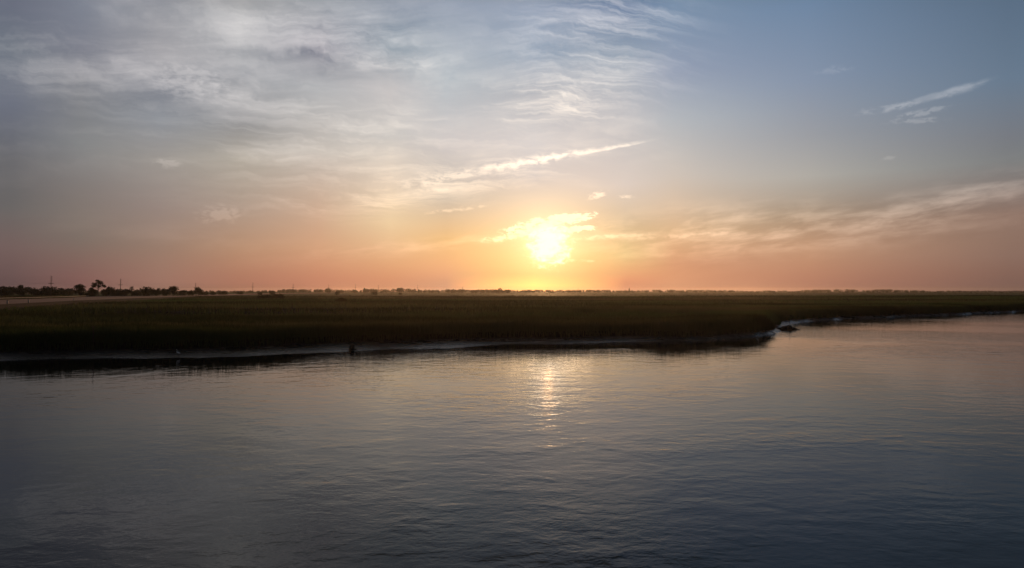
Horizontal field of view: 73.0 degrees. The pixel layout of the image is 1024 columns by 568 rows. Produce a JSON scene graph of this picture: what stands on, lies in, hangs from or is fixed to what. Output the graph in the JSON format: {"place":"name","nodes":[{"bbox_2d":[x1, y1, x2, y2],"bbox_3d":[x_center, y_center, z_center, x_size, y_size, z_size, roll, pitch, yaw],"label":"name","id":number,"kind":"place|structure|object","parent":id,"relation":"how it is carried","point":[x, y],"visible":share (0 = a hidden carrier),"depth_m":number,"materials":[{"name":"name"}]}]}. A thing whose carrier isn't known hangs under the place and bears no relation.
{"place":"outdoors","nodes":[
{"label":"outdoors","id":0,"kind":"place"},
{"bbox_2d":[0,293,295,303],"bbox_3d":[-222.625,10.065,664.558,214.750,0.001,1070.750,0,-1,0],"label":"road","id":1,"kind":"structure","parent":0,"point":[12,301],"depth_m":317.94,"materials":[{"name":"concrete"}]},
{"bbox_2d":[0,295,88,299],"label":"guardrail","id":2,"kind":"object","parent":1,"relation":"on","point":[40,297],"visible":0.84,"depth_m":309.58,"materials":[{"name":"metal"}]},
{"bbox_2d":[0,293,321,310],"bbox_3d":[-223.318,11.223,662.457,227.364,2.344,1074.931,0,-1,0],"label":"embankment","id":3,"kind":"structure","parent":0,"point":[21,305],"depth_m":254.68,"materials":[{"name":"soil"}]},
{"bbox_2d":[0,311,1023,567],"bbox_3d":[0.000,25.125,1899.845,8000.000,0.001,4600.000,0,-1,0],"label":"water","id":4,"kind":"structure","parent":0,"point":[874,443],"depth_m":27.45,"materials":[{"name":"blue liquid"}]},
{"bbox_2d":[0,291,1023,360],"bbox_3d":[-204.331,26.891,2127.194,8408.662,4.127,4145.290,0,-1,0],"label":"ground","id":5,"kind":"structure","parent":0,"point":[144,352],"depth_m":84.39,"materials":[{"name":"brown soil"}]},
{"bbox_2d":[0,286,13,295],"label":"broadleaf tree","id":6,"kind":"object","parent":5,"relation":"on","point":[4,291],"visible":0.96,"depth_m":469.03,"materials":[{"name":"green plant"}]},
{"bbox_2d":[8,286,16,294],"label":"broadleaf tree","id":7,"kind":"object","parent":5,"relation":"on","point":[14,289],"visible":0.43,"depth_m":498.96,"materials":[{"name":"green plant"}]},
{"bbox_2d":[15,285,26,295],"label":"broadleaf tree","id":8,"kind":"object","parent":5,"relation":"on","point":[19,290],"visible":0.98,"depth_m":459.29,"materials":[{"name":"green plant"}]},
{"bbox_2d":[24,287,31,294],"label":"broadleaf tree","id":9,"kind":"object","parent":5,"relation":"on","point":[28,289],"visible":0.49,"depth_m":637.38,"materials":[{"name":"green plant"}]},
{"bbox_2d":[28,287,44,295],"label":"broadleaf tree","id":10,"kind":"object","parent":5,"relation":"on","point":[34,291],"visible":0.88,"depth_m":468.27,"materials":[{"name":"green plant"}]},
{"bbox_2d":[38,286,59,295],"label":"broadleaf tree","id":11,"kind":"object","parent":5,"relation":"on","point":[49,291],"visible":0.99,"depth_m":468.24,"materials":[{"name":"green plant"}]},
{"bbox_2d":[61,288,74,294],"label":"broadleaf tree","id":12,"kind":"object","parent":5,"relation":"on","point":[68,291],"visible":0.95,"depth_m":578.49,"materials":[{"name":"green plant"}]},
{"bbox_2d":[72,284,85,295],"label":"broadleaf tree","id":13,"kind":"object","parent":5,"relation":"on","point":[79,287],"visible":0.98,"depth_m":448.87,"materials":[{"name":"green plant"}]},
{"bbox_2d":[85,288,97,296],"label":"broadleaf tree","id":14,"kind":"object","parent":5,"relation":"on","point":[91,292],"visible":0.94,"depth_m":458.56,"materials":[{"name":"green plant"}]},
{"bbox_2d":[90,280,105,295],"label":"pine tree","id":15,"kind":"object","parent":5,"relation":"on","point":[97,284],"visible":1,"depth_m":438.73,"materials":[{"name":"green plant"}]},
{"bbox_2d":[100,286,116,295],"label":"broadleaf tree","id":16,"kind":"object","parent":5,"relation":"on","point":[108,290],"visible":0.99,"depth_m":458.92,"materials":[{"name":"green plant"}]},
{"bbox_2d":[114,289,123,295],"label":"broadleaf tree","id":17,"kind":"object","parent":5,"relation":"on","point":[119,292],"visible":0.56,"depth_m":478.69,"materials":[{"name":"green plant"}]},
{"bbox_2d":[121,289,130,295],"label":"broadleaf tree","id":18,"kind":"object","parent":5,"relation":"on","point":[126,292],"visible":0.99,"depth_m":478.57,"materials":[{"name":"green plant"}]},
{"bbox_2d":[132,289,139,295],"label":"broadleaf tree","id":19,"kind":"object","parent":5,"relation":"on","point":[134,293],"visible":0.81,"depth_m":498.31,"materials":[{"name":"green plant"}]},
{"bbox_2d":[139,286,157,295],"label":"broadleaf tree","id":20,"kind":"object","parent":5,"relation":"on","point":[145,291],"visible":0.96,"depth_m":469.74,"materials":[{"name":"green plant"}]},
{"bbox_2d":[155,288,160,295],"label":"broadleaf tree","id":21,"kind":"object","parent":5,"relation":"on","point":[158,291],"visible":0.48,"depth_m":499.44,"materials":[{"name":"green plant"}]},
{"bbox_2d":[161,288,169,294],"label":"broadleaf tree","id":22,"kind":"object","parent":5,"relation":"on","point":[163,291],"visible":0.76,"depth_m":518.30,"materials":[{"name":"green plant"}]},
{"bbox_2d":[166,286,178,294],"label":"broadleaf tree","id":23,"kind":"object","parent":5,"relation":"on","point":[173,289],"visible":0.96,"depth_m":499.26,"materials":[{"name":"green plant"}]},
{"bbox_2d":[179,290,187,295],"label":"broadleaf tree","id":24,"kind":"object","parent":5,"relation":"on","point":[181,292],"visible":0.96,"depth_m":518.81,"materials":[{"name":"green plant"}]},
{"bbox_2d":[193,287,203,294],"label":"broadleaf tree","id":25,"kind":"object","parent":5,"relation":"on","point":[198,290],"visible":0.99,"depth_m":538.84,"materials":[{"name":"green plant"}]},
{"bbox_2d":[257,294,272,298],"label":"shrub","id":26,"kind":"object","parent":5,"relation":"on","point":[264,296],"visible":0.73,"depth_m":398.27,"materials":[{"name":"green plant"}]},
{"bbox_2d":[23,288,510,292],"bbox_3d":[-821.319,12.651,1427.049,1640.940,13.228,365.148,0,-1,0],"label":"wood","id":27,"kind":"object","parent":5,"relation":"on","point":[382,291],"visible":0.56,"depth_m":1359.31,"materials":[{"name":"green plant"}]},
{"bbox_2d":[271,294,284,297],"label":"shrub","id":28,"kind":"object","parent":5,"relation":"on","point":[278,296],"visible":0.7,"depth_m":408.16,"materials":[{"name":"green plant"}]},
{"bbox_2d":[348,344,356,350],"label":"tree stump","id":29,"kind":"object","parent":5,"relation":"on","point":[351,346],"visible":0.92,"depth_m":74.97,"materials":[{"name":"brown wood"}]},
{"bbox_2d":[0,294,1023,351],"bbox_3d":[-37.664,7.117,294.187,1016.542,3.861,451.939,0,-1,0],"label":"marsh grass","id":30,"kind":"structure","parent":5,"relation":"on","point":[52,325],"depth_m":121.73,"materials":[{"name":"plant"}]},
{"bbox_2d":[15,292,1023,298],"bbox_3d":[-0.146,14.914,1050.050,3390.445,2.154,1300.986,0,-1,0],"label":"distant marsh grass","id":31,"kind":"structure","parent":5,"relation":"on","point":[749,293],"depth_m":1011.49,"materials":[{"name":"plant"}]},
{"bbox_2d":[404,289,1023,292],"bbox_3d":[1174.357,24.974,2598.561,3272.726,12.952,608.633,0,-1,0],"label":"wood","id":32,"kind":"object","parent":5,"relation":"on","point":[875,290],"visible":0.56,"depth_m":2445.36,"materials":[{"name":"green plant"}]},
{"bbox_2d":[776,325,799,329],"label":"oyster mound","id":33,"kind":"object","parent":5,"relation":"on","point":[788,327],"visible":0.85,"depth_m":114.67,"materials":[{"name":"brown stone"}]},
{"bbox_2d":[0,0,1023,290],"label":"sky","id":34,"kind":"structure","parent":0,"point":[613,145],"materials":[{"name":"blue"}]}
]}

